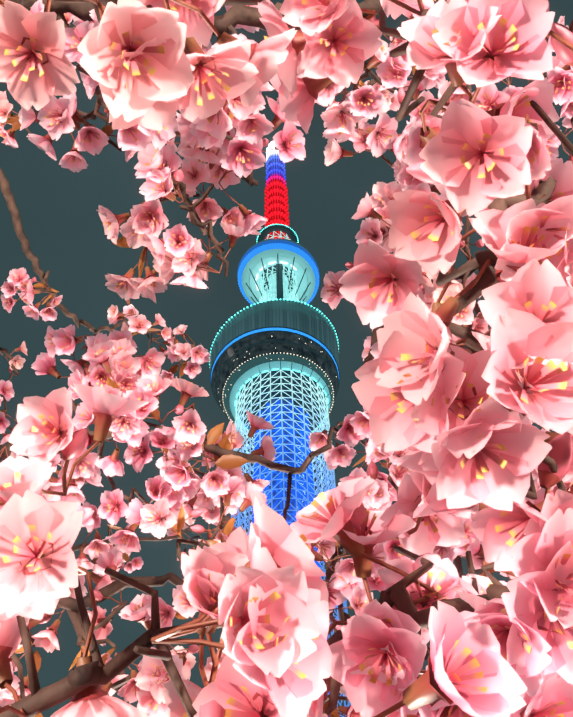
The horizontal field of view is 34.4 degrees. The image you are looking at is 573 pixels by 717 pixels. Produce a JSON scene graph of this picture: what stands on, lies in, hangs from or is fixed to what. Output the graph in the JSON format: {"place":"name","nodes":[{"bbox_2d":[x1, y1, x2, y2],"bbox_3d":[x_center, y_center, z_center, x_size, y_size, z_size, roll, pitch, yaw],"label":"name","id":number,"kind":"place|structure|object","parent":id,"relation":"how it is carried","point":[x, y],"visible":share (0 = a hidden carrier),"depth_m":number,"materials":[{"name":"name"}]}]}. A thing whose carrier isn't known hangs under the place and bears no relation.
{"place":"outdoors","nodes":[
{"label":"outdoors","id":0,"kind":"place"},
{"bbox_2d":[0,0,446,716],"bbox_3d":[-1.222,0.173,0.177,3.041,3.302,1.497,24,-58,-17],"label":"tree branches","id":1,"kind":"object","parent":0,"point":[96,670],"visible":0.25,"depth_m":0.82,"materials":[{"name":"brown plant"}]},
{"bbox_2d":[0,0,572,716],"label":"sky","id":2,"kind":"structure","parent":0,"point":[57,206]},
{"bbox_2d":[323,4,572,714],"bbox_3d":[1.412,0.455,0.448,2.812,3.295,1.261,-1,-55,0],"label":"tree branches","id":3,"kind":"object","parent":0,"point":[397,595],"visible":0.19,"depth_m":0.24,"materials":[{"name":"brown plant"}]},
{"bbox_2d":[0,0,572,716],"bbox_3d":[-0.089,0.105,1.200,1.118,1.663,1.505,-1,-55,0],"label":"cherry blossoms","id":4,"kind":"object","parent":3,"relation":"attached to","point":[444,420],"visible":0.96,"depth_m":0.23,"materials":[{"name":"pink plant"}]},
{"label":"ground","id":5,"kind":"structure","parent":0,"visible":0},
{"bbox_2d":[231,361,350,716],"bbox_3d":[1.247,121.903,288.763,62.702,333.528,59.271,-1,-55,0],"label":"tower shaft","id":6,"kind":"object","parent":5,"relation":"on","point":[290,406],"visible":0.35,"depth_m":387.53,"materials":[{"name":"blue metal"}]},
{"bbox_2d":[209,299,339,438],"bbox_3d":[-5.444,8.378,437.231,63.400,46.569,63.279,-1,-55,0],"label":"lower observation deck","id":7,"kind":"structure","parent":6,"relation":"on","point":[262,336],"depth_m":419.05,"materials":[{"name":"teal metal"}]},
{"bbox_2d":[237,238,319,304],"bbox_3d":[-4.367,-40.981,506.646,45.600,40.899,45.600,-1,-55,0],"label":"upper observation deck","id":8,"kind":"structure","parent":7,"relation":"on","point":[258,259],"depth_m":503.38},
{"bbox_2d":[264,142,289,239],"bbox_3d":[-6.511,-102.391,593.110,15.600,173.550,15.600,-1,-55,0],"label":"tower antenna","id":9,"kind":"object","parent":8,"relation":"on","point":[276,206],"depth_m":589.90,"materials":[{"name":"red metal"}]},
{"bbox_2d":[256,224,298,242],"bbox_3d":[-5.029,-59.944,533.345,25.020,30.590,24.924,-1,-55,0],"label":"skytree top stage","id":10,"kind":"object","parent":8,"relation":"on","point":[265,232],"visible":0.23,"depth_m":540.46,"materials":[{"name":"teal metal"}]},
{"bbox_2d":[259,264,298,302],"bbox_3d":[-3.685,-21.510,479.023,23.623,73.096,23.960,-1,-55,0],"label":"tower shaft","id":11,"kind":"object","parent":7,"relation":"on","point":[278,289],"visible":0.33,"depth_m":490.87,"materials":[{"name":"white metal"}]}
]}

